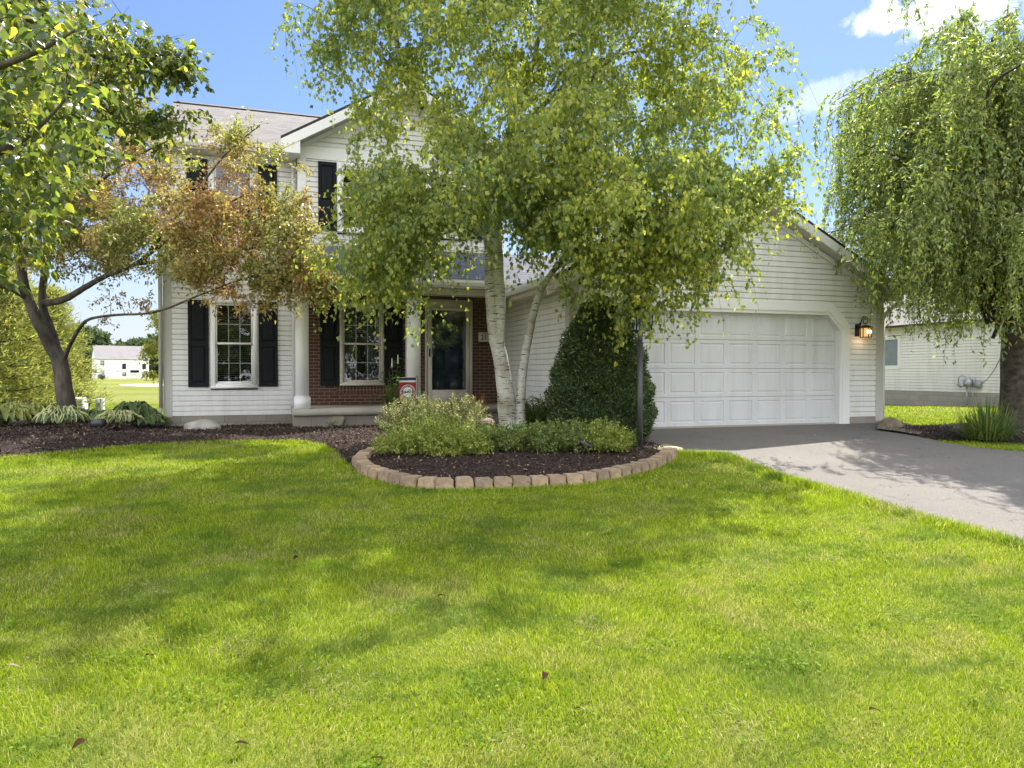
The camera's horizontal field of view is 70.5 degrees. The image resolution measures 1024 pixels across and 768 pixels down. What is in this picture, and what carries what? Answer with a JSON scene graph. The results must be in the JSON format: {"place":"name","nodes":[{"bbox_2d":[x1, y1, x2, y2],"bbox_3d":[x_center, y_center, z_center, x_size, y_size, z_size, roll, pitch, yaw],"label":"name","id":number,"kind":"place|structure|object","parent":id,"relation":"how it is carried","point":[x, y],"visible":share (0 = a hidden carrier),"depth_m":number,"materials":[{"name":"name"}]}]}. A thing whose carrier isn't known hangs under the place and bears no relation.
{"place":"outdoors","nodes":[
{"label":"outdoors","id":0,"kind":"place"},
{"bbox_2d":[0,376,1023,767],"bbox_3d":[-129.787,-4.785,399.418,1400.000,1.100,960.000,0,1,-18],"label":"ground","id":1,"kind":"structure","parent":0,"point":[120,394],"depth_m":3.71,"materials":[{"name":"green plant"}]},
{"bbox_2d":[2,378,56,405],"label":"lilac shrub","id":2,"kind":"object","parent":1,"relation":"on","point":[35,399],"visible":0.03,"depth_m":23.11,"materials":[{"name":"green plant"}]},
{"bbox_2d":[0,257,105,418],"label":"white pine","id":3,"kind":"object","parent":1,"relation":"on","point":[18,332],"visible":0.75,"depth_m":18.95,"materials":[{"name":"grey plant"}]},
{"bbox_2d":[1,282,117,402],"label":"white pine","id":4,"kind":"object","parent":1,"relation":"on","point":[53,292],"visible":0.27,"depth_m":27.05,"materials":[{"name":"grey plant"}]},
{"bbox_2d":[34,381,92,406],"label":"lilac shrub","id":5,"kind":"object","parent":1,"relation":"on","point":[79,395],"visible":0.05,"depth_m":24.07,"materials":[{"name":"green plant"}]},
{"bbox_2d":[43,321,95,372],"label":"broadleaf tree","id":6,"kind":"object","parent":1,"relation":"on","point":[87,330],"visible":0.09,"depth_m":210.75,"materials":[{"name":"green plant"}]},
{"bbox_2d":[71,738,85,749],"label":"fallen leaf","id":7,"kind":"object","parent":1,"relation":"on","point":[78,741],"visible":1,"depth_m":2.72,"materials":[{"name":"brown plant"}]},
{"bbox_2d":[75,397,87,408],"bbox_3d":[-12.402,0.719,20.532,0.620,0.660,0.490,0,1,-18],"label":"utility cabinet","id":8,"kind":"object","parent":1,"relation":"on","point":[83,404],"visible":0.19,"depth_m":20.41,"materials":[{"name":"white metal"}]},
{"bbox_2d":[73,326,113,377],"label":"broadleaf tree","id":9,"kind":"object","parent":1,"relation":"on","point":[102,337],"visible":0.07,"depth_m":224.22,"materials":[{"name":"green plant"}]},
{"bbox_2d":[95,398,104,410],"bbox_3d":[-11.652,0.729,20.509,0.200,0.640,0.212,0,1,-18],"label":"cable pedestal","id":10,"kind":"object","parent":1,"relation":"on","point":[99,404],"visible":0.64,"depth_m":20.43,"materials":[{"name":"white plastic"}]},
{"bbox_2d":[0,0,214,295],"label":"pear tree","id":11,"kind":"object","parent":1,"relation":"on","point":[68,133],"visible":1,"depth_m":5.22,"materials":[{"name":"green plant"}]},
{"bbox_2d":[90,345,149,378],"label":"house","id":12,"kind":"structure","parent":1,"relation":"on","point":[113,360],"depth_m":198.94,"materials":[{"name":"white"}]},
{"bbox_2d":[109,337,137,345],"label":"broadleaf tree","id":13,"kind":"object","parent":1,"relation":"on","point":[119,342],"visible":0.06,"depth_m":232.39,"materials":[{"name":"green plant"}]},
{"bbox_2d":[120,384,158,385],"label":"bare field strip","id":14,"kind":"object","parent":1,"relation":"on","point":[139,384],"visible":0.67,"depth_m":86.78,"materials":[{"name":"soil"}]},
{"bbox_2d":[131,333,158,376],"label":"broadleaf tree","id":15,"kind":"object","parent":1,"relation":"on","point":[139,341],"visible":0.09,"depth_m":222.90,"materials":[{"name":"green plant"}]},
{"bbox_2d":[134,305,162,383],"bbox_3d":[-9.198,-0.857,19.418,1.600,3.606,1.364,0,1,-18],"label":"serviceberry tree","id":16,"kind":"object","parent":1,"relation":"on","point":[151,351],"visible":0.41,"depth_m":19.18,"materials":[{"name":"green plant"}]},
{"bbox_2d":[0,419,678,490],"bbox_3d":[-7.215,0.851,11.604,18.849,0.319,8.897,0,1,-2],"label":"mulch bed","id":17,"kind":"object","parent":1,"relation":"on","point":[477,468],"visible":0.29,"depth_m":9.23,"materials":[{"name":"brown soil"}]},
{"bbox_2d":[0,401,37,424],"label":"hosta","id":18,"kind":"object","parent":17,"relation":"on","point":[20,410],"visible":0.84,"depth_m":12.27,"materials":[{"name":"green plant"}]},
{"bbox_2d":[14,402,48,424],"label":"hosta","id":19,"kind":"object","parent":17,"relation":"on","point":[38,407],"visible":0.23,"depth_m":12.78,"materials":[{"name":"green plant"}]},
{"bbox_2d":[30,405,91,426],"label":"hosta","id":20,"kind":"object","parent":17,"relation":"on","point":[58,414],"visible":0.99,"depth_m":11.52,"materials":[{"name":"green plant"}]},
{"bbox_2d":[78,408,100,420],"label":"hosta","id":21,"kind":"object","parent":17,"relation":"on","point":[92,412],"visible":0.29,"depth_m":13.90,"materials":[{"name":"green plant"}]},
{"bbox_2d":[90,418,105,427],"bbox_3d":[-6.634,0.642,11.592,0.214,0.184,0.139,0,1,1],"label":"flood light","id":22,"kind":"object","parent":17,"relation":"on","point":[97,423],"visible":0.84,"depth_m":11.54,"materials":[{"name":"black metal"}]},
{"bbox_2d":[92,409,134,421],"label":"hosta","id":23,"kind":"object","parent":17,"relation":"on","point":[95,415],"visible":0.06,"depth_m":13.46,"materials":[{"name":"green plant"}]},
{"bbox_2d":[94,410,145,424],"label":"hosta","id":24,"kind":"object","parent":17,"relation":"on","point":[118,417],"visible":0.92,"depth_m":12.03,"materials":[{"name":"green plant"}]},
{"bbox_2d":[112,400,158,419],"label":"hosta","id":25,"kind":"object","parent":17,"relation":"on","point":[140,407],"visible":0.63,"depth_m":13.74,"materials":[{"name":"green plant"}]},
{"bbox_2d":[131,412,172,426],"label":"hosta","id":26,"kind":"object","parent":17,"relation":"on","point":[150,418],"visible":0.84,"depth_m":13.76,"materials":[{"name":"green plant"}]},
{"bbox_2d":[0,0,357,422],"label":"crabapple tree","id":27,"kind":"object","parent":17,"relation":"on","point":[195,260],"visible":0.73,"depth_m":11.67,"materials":[{"name":"green plant"}]},
{"bbox_2d":[184,419,220,429],"bbox_3d":[-5.511,0.781,12.914,0.634,0.311,0.491,0,1,-18],"label":"boulder","id":28,"kind":"object","parent":17,"relation":"on","point":[204,424],"visible":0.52,"depth_m":12.76,"materials":[{"name":"white stone"}]},
{"bbox_2d":[324,415,345,425],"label":"stone slab","id":29,"kind":"structure","parent":17,"relation":"on","point":[334,420],"depth_m":13.28,"materials":[{"name":"grey stone"}]},
{"bbox_2d":[368,467,388,479],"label":"edging block","id":30,"kind":"structure","parent":17,"relation":"on","point":[373,472],"depth_m":7.82,"materials":[{"name":"beige stone"}]},
{"bbox_2d":[377,357,404,421],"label":"tall perennial","id":31,"kind":"object","parent":17,"relation":"on","point":[392,395],"visible":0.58,"depth_m":12.28,"materials":[{"name":"green plant"}]},
{"bbox_2d":[395,376,417,401],"bbox_3d":[-1.758,0.306,12.100,0.386,0.895,0.016,0,1,-18],"label":"garden flag","id":32,"kind":"object","parent":17,"relation":"on","point":[407,385],"visible":0.81,"depth_m":12.11,"materials":[{"name":"red fabric"}]},
{"bbox_2d":[368,410,454,455],"bbox_3d":[-1.194,0.600,9.087,1.139,0.541,0.994,0,1,5],"label":"spirea shrub","id":33,"kind":"object","parent":17,"relation":"on","point":[409,442],"visible":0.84,"depth_m":8.89,"materials":[{"name":"green plant"}]},
{"bbox_2d":[374,389,456,429],"bbox_3d":[-1.490,0.396,11.509,1.385,0.660,1.070,0,1,-18],"label":"variegated shrub","id":34,"kind":"object","parent":17,"relation":"on","point":[406,410],"visible":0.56,"depth_m":11.33,"materials":[{"name":"green plant"}]},
{"bbox_2d":[417,476,436,491],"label":"edging block","id":35,"kind":"structure","parent":17,"relation":"on","point":[427,482],"depth_m":7.36,"materials":[{"name":"beige stone"}]},
{"bbox_2d":[415,405,448,424],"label":"grass tuft","id":36,"kind":"object","parent":17,"relation":"on","point":[428,414],"visible":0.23,"depth_m":10.94,"materials":[{"name":"green plant"}]},
{"bbox_2d":[407,412,479,434],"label":"spirea shrub","id":37,"kind":"object","parent":17,"relation":"on","point":[451,422],"visible":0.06,"depth_m":9.77,"materials":[{"name":"green plant"}]},
{"bbox_2d":[435,477,453,489],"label":"edging block","id":38,"kind":"structure","parent":17,"relation":"on","point":[443,482],"depth_m":7.36,"materials":[{"name":"beige concrete"}]},
{"bbox_2d":[419,423,494,456],"bbox_3d":[-0.680,0.682,8.990,0.978,0.417,0.822,-1,1,-33],"label":"spirea shrub","id":39,"kind":"object","parent":17,"relation":"on","point":[461,442],"visible":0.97,"depth_m":8.82,"materials":[{"name":"green plant"}]},
{"bbox_2d":[429,393,493,425],"bbox_3d":[-0.893,0.424,11.713,1.193,0.594,1.078,0,1,-18],"label":"variegated shrub","id":40,"kind":"object","parent":17,"relation":"on","point":[463,413],"visible":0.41,"depth_m":11.59,"materials":[{"name":"green plant"}]},
{"bbox_2d":[455,476,473,489],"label":"edging block","id":41,"kind":"structure","parent":17,"relation":"on","point":[462,482],"depth_m":7.38,"materials":[{"name":"beige concrete"}]},
{"bbox_2d":[460,411,496,429],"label":"flower clump","id":42,"kind":"object","parent":17,"relation":"on","point":[474,420],"visible":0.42,"depth_m":10.96,"materials":[{"name":"green plant"}]},
{"bbox_2d":[471,390,490,415],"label":"dry grass tuft","id":43,"kind":"object","parent":17,"relation":"on","point":[482,403],"visible":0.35,"depth_m":12.57,"materials":[{"name":"beige plant"}]},
{"bbox_2d":[476,418,496,427],"bbox_3d":[-0.419,0.642,11.518,0.369,0.212,0.366,0,1,15],"label":"boulder","id":44,"kind":"object","parent":17,"relation":"on","point":[485,420],"visible":0.17,"depth_m":11.41,"materials":[{"name":"beige stone"}]},
{"bbox_2d":[468,419,527,452],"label":"spirea shrub","id":45,"kind":"object","parent":17,"relation":"on","point":[495,434],"visible":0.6,"depth_m":9.18,"materials":[{"name":"green plant"}]},
{"bbox_2d":[510,475,530,487],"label":"edging block","id":46,"kind":"structure","parent":17,"relation":"on","point":[523,480],"depth_m":7.52,"materials":[{"name":"beige concrete"}]},
{"bbox_2d":[499,418,563,451],"bbox_3d":[0.274,0.664,9.369,0.975,0.432,0.941,0,1,13],"label":"spirea shrub","id":47,"kind":"object","parent":17,"relation":"on","point":[535,435],"visible":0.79,"depth_m":9.14,"materials":[{"name":"green plant"}]},
{"bbox_2d":[525,394,548,427],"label":"green shrub","id":48,"kind":"object","parent":17,"relation":"on","point":[540,414],"visible":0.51,"depth_m":11.79,"materials":[{"name":"green plant"}]},
{"bbox_2d":[528,475,548,487],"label":"edging block","id":49,"kind":"structure","parent":17,"relation":"on","point":[536,480],"depth_m":7.58,"materials":[{"name":"beige concrete"}]},
{"bbox_2d":[265,0,833,428],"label":"paper birch","id":50,"kind":"object","parent":17,"relation":"on","point":[656,236],"visible":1,"depth_m":9.64,"materials":[{"name":"green plant"}]},
{"bbox_2d":[538,417,603,453],"bbox_3d":[0.723,0.647,9.341,0.958,0.476,0.908,0,1,-18],"label":"spirea shrub","id":51,"kind":"object","parent":17,"relation":"on","point":[573,434],"visible":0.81,"depth_m":9.17,"materials":[{"name":"green plant"}]},
{"bbox_2d":[562,473,583,484],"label":"edging block","id":52,"kind":"structure","parent":17,"relation":"on","point":[573,478],"depth_m":7.72,"materials":[{"name":"beige concrete"}]},
{"bbox_2d":[577,438,592,453],"bbox_3d":[0.907,0.800,9.095,0.159,0.251,0.185,0,1,-18],"label":"solar spotlight","id":53,"kind":"object","parent":17,"relation":"on","point":[589,445],"visible":0.79,"depth_m":9.04,"materials":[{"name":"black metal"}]},
{"bbox_2d":[589,469,609,480],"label":"edging block","id":54,"kind":"structure","parent":17,"relation":"on","point":[601,474],"depth_m":7.93,"materials":[{"name":"beige stone"}]},
{"bbox_2d":[543,292,659,438],"bbox_3d":[1.354,-0.242,11.156,1.814,2.358,1.829,0,1,-18],"label":"yew shrub","id":55,"kind":"object","parent":17,"relation":"on","point":[584,385],"visible":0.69,"depth_m":10.69,"materials":[{"name":"green plant"}]},
{"bbox_2d":[570,416,635,451],"bbox_3d":[1.131,0.650,9.479,0.883,0.473,0.922,1,1,33],"label":"spirea shrub","id":56,"kind":"object","parent":17,"relation":"on","point":[608,440],"visible":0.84,"depth_m":9.31,"materials":[{"name":"green plant"}]},
{"bbox_2d":[601,467,620,478],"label":"edging block","id":57,"kind":"structure","parent":17,"relation":"on","point":[614,472],"depth_m":8.06,"materials":[{"name":"beige stone"}]},
{"bbox_2d":[611,465,630,476],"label":"edging block","id":58,"kind":"structure","parent":17,"relation":"on","point":[625,470],"depth_m":8.21,"materials":[{"name":"beige stone"}]},
{"bbox_2d":[624,429,638,445],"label":"weed","id":59,"kind":"object","parent":17,"relation":"on","point":[634,442],"visible":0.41,"depth_m":9.97,"materials":[{"name":"green plant"}]},
{"bbox_2d":[630,461,648,472],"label":"edging block","id":60,"kind":"structure","parent":17,"relation":"on","point":[644,466],"depth_m":8.50,"materials":[{"name":"beige stone"}]},
{"bbox_2d":[627,299,653,446],"bbox_3d":[1.774,-0.101,10.048,0.304,2.234,0.304,0,1,-18],"label":"lamp post","id":61,"kind":"object","parent":17,"relation":"on","point":[640,343],"visible":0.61,"depth_m":10.02,"materials":[{"name":"black metal"}]},
{"bbox_2d":[655,452,670,462],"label":"edging block","id":62,"kind":"structure","parent":17,"relation":"on","point":[668,456],"depth_m":9.18,"materials":[{"name":"beige concrete"}]},
{"bbox_2d":[659,450,674,459],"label":"edging block","id":63,"kind":"structure","parent":17,"relation":"on","point":[671,452],"depth_m":9.35,"materials":[{"name":"beige concrete"}]},
{"bbox_2d":[351,456,366,466],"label":"edging block","id":64,"kind":"structure","parent":1,"relation":"on","point":[354,458],"depth_m":8.49,"materials":[{"name":"beige stone"}]},
{"bbox_2d":[353,459,370,467],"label":"edging block","id":65,"kind":"structure","parent":1,"relation":"on","point":[360,460],"depth_m":8.34,"materials":[{"name":"beige stone"}]},
{"bbox_2d":[356,462,372,472],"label":"edging block","id":66,"kind":"structure","parent":1,"relation":"on","point":[358,465],"depth_m":8.14,"materials":[{"name":"beige stone"}]},
{"bbox_2d":[358,449,374,454],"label":"edging block","id":67,"kind":"structure","parent":1,"relation":"on","point":[371,451],"depth_m":9.04,"materials":[{"name":"beige concrete"}]},
{"bbox_2d":[361,464,380,475],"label":"edging block","id":68,"kind":"structure","parent":1,"relation":"on","point":[365,469],"depth_m":7.99,"materials":[{"name":"beige stone"}]},
{"bbox_2d":[377,469,398,482],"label":"edging block","id":69,"kind":"structure","parent":1,"relation":"on","point":[383,474],"depth_m":7.68,"materials":[{"name":"beige concrete"}]},
{"bbox_2d":[388,472,410,485],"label":"edging block","id":70,"kind":"structure","parent":1,"relation":"on","point":[393,477],"depth_m":7.55,"materials":[{"name":"beige concrete"}]},
{"bbox_2d":[400,474,421,487],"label":"edging block","id":71,"kind":"structure","parent":1,"relation":"on","point":[409,480],"depth_m":7.42,"materials":[{"name":"beige concrete"}]},
{"bbox_2d":[474,477,492,489],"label":"edging block","id":72,"kind":"structure","parent":1,"relation":"on","point":[479,482],"depth_m":7.43,"materials":[{"name":"beige concrete"}]},
{"bbox_2d":[0,497,986,766],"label":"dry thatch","id":73,"kind":"object","parent":1,"relation":"on","point":[480,713],"visible":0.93,"depth_m":3.42,"materials":[{"name":"plant"}]},
{"bbox_2d":[493,476,512,490],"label":"edging block","id":74,"kind":"structure","parent":1,"relation":"on","point":[502,481],"depth_m":7.46,"materials":[{"name":"beige concrete"}]},
{"bbox_2d":[0,454,1023,767],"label":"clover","id":75,"kind":"object","parent":1,"relation":"on","point":[378,764],"visible":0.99,"depth_m":3.67,"materials":[{"name":"green plant"}]},
{"bbox_2d":[148,82,907,428],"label":"suburban house","id":76,"kind":"structure","parent":1,"relation":"on","point":[788,348],"depth_m":14.24,"materials":[{"name":"plastic"}]},
{"bbox_2d":[209,159,256,232],"bbox_3d":[-5.732,-3.757,14.979,0.890,1.462,0.975,0,1,-18],"label":"window","id":77,"kind":"structure","parent":76,"relation":"in","point":[216,173],"depth_m":14.69,"materials":[{"name":"white glass"}]},
{"bbox_2d":[210,299,257,388],"bbox_3d":[-5.732,-0.812,15.026,0.890,1.792,0.975,0,1,-18],"label":"window","id":78,"kind":"structure","parent":76,"relation":"in","point":[233,340],"depth_m":14.72,"materials":[{"name":"white glass"}]},
{"bbox_2d":[337,162,374,234],"bbox_3d":[-3.236,-3.770,15.159,0.890,1.422,0.975,0,1,-18],"label":"window","id":79,"kind":"structure","parent":76,"relation":"in","point":[339,164],"depth_m":14.64,"materials":[{"name":"white glass"}]},
{"bbox_2d":[339,302,383,385],"bbox_3d":[-3.198,-0.818,15.219,0.890,1.687,0.975,0,1,-18],"label":"window","id":80,"kind":"structure","parent":76,"relation":"in","point":[362,369],"depth_m":14.91,"materials":[{"name":"white glass"}]},
{"bbox_2d":[432,320,457,347],"bbox_3d":[-1.404,-1.054,15.375,0.571,0.644,0.190,0,1,-18],"label":"door wreath","id":81,"kind":"object","parent":76,"relation":"attached to","point":[438,337],"depth_m":15.37,"materials":[{"name":"green plant"}]},
{"bbox_2d":[425,170,466,240],"bbox_3d":[-1.524,-3.779,15.716,0.890,1.422,0.975,0,1,-18],"label":"window","id":82,"kind":"structure","parent":76,"relation":"in","point":[427,170],"depth_m":15.39,"materials":[{"name":"white glass"}]},
{"bbox_2d":[428,306,469,400],"bbox_3d":[-1.325,-0.638,15.330,0.910,2.008,0.096,0,1,-18],"label":"storm door","id":83,"kind":"structure","parent":76,"relation":"in","point":[446,394],"depth_m":15.34,"materials":[{"name":"white glass"}]},
{"bbox_2d":[432,310,465,389],"bbox_3d":[-1.377,-0.626,15.492,0.910,2.040,0.057,0,1,-18],"label":"front door","id":84,"kind":"structure","parent":76,"relation":"in","point":[448,364],"depth_m":15.49,"materials":[{"name":"blue paint"}]},
{"bbox_2d":[478,332,488,344],"bbox_3d":[-0.560,-0.978,15.618,0.340,0.278,0.032,0,1,-18],"label":"house number plaque","id":85,"kind":"object","parent":76,"relation":"attached to","point":[482,336],"visible":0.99,"depth_m":15.59,"materials":[{"name":"black metal"}]},
{"bbox_2d":[610,311,834,426],"bbox_3d":[3.941,-0.289,13.369,5.040,2.094,0.040,0,1,-18],"label":"garage door","id":86,"kind":"structure","parent":76,"relation":"in","point":[704,379],"depth_m":13.47,"materials":[{"name":"paint"}]},
{"bbox_2d":[855,316,872,337],"bbox_3d":[6.825,-1.103,13.995,0.276,0.411,0.288,0,1,-18],"label":"wall lantern","id":87,"kind":"object","parent":76,"relation":"attached to","point":[865,331],"depth_m":13.98,"materials":[{"name":"black metal"}]},
{"bbox_2d":[545,474,565,486],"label":"edging block","id":88,"kind":"structure","parent":1,"relation":"on","point":[556,478],"depth_m":7.65,"materials":[{"name":"beige concrete"}]},
{"bbox_2d":[576,471,596,485],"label":"edging block","id":89,"kind":"structure","parent":1,"relation":"on","point":[588,476],"depth_m":7.81,"materials":[{"name":"beige concrete"}]},
{"bbox_2d":[622,463,641,474],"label":"edging block","id":90,"kind":"structure","parent":1,"relation":"on","point":[635,468],"depth_m":8.36,"materials":[{"name":"beige stone"}]},
{"bbox_2d":[637,459,655,469],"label":"edging block","id":91,"kind":"structure","parent":1,"relation":"on","point":[651,463],"depth_m":8.67,"materials":[{"name":"beige stone"}]},
{"bbox_2d":[646,457,662,468],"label":"edging block","id":92,"kind":"structure","parent":1,"relation":"on","point":[659,461],"depth_m":8.84,"materials":[{"name":"beige stone"}]},
{"bbox_2d":[650,455,666,464],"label":"edging block","id":93,"kind":"structure","parent":1,"relation":"on","point":[663,458],"depth_m":9.00,"materials":[{"name":"beige concrete"}]},
{"bbox_2d":[654,443,682,450],"bbox_3d":[2.090,0.916,10.325,0.545,0.060,0.902,0,1,-18],"label":"flagstone","id":94,"kind":"object","parent":1,"relation":"on","point":[664,446],"visible":0.22,"depth_m":10.29,"materials":[{"name":"beige stone"}]},
{"bbox_2d":[884,284,1002,406],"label":"neighbour house","id":95,"kind":"structure","parent":1,"relation":"on","point":[920,375],"depth_m":25.27,"materials":[{"name":"white plastic"}]},
{"bbox_2d":[885,336,900,368],"bbox_3d":[14.310,-1.172,27.556,0.540,1.230,1.600,0,1,-18],"label":"window","id":96,"kind":"structure","parent":95,"relation":"in","point":[892,345],"depth_m":27.05,"materials":[{"name":"grey glass"}]},
{"bbox_2d":[956,359,999,405],"bbox_3d":[15.203,-0.182,23.628,0.280,1.814,1.562,0,1,-18],"label":"gas meter","id":97,"kind":"object","parent":95,"relation":"attached to","point":[967,383],"visible":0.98,"depth_m":23.84,"materials":[{"name":"grey metal"}]},
{"bbox_2d":[874,421,1023,442],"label":"side mulch bed","id":98,"kind":"object","parent":1,"relation":"on","point":[928,433],"visible":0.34,"depth_m":12.17,"materials":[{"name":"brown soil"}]},
{"bbox_2d":[877,417,902,427],"bbox_3d":[6.891,0.780,13.200,0.400,0.346,0.421,-1,1,-43],"label":"boulder","id":99,"kind":"object","parent":98,"relation":"on","point":[892,422],"visible":0.58,"depth_m":13.09,"materials":[{"name":"brown stone"}]},
{"bbox_2d":[796,0,1023,430],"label":"weeping cherry","id":100,"kind":"object","parent":98,"relation":"on","point":[942,223],"visible":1,"depth_m":11.64,"materials":[{"name":"green plant"}]},
{"bbox_2d":[938,393,1023,440],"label":"daylily clump","id":101,"kind":"object","parent":98,"relation":"on","point":[986,426],"visible":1,"depth_m":11.43,"materials":[{"name":"green plant"}]},
{"bbox_2d":[0,0,1023,373],"label":"sky","id":102,"kind":"structure","parent":0,"point":[837,42],"materials":[{"name":"blue"}]},
{"bbox_2d":[643,423,1023,540],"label":"driveway","id":103,"kind":"structure","parent":0,"point":[867,458],"depth_m":9.44,"materials":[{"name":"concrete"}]},
{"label":"gravel patch","id":104,"kind":"structure","parent":0,"visible":0},
{"bbox_2d":[877,424,921,433],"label":"gravel stones","id":105,"kind":"object","parent":104,"relation":"on","point":[902,430],"visible":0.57,"depth_m":12.69,"materials":[{"name":"grey gravel"}]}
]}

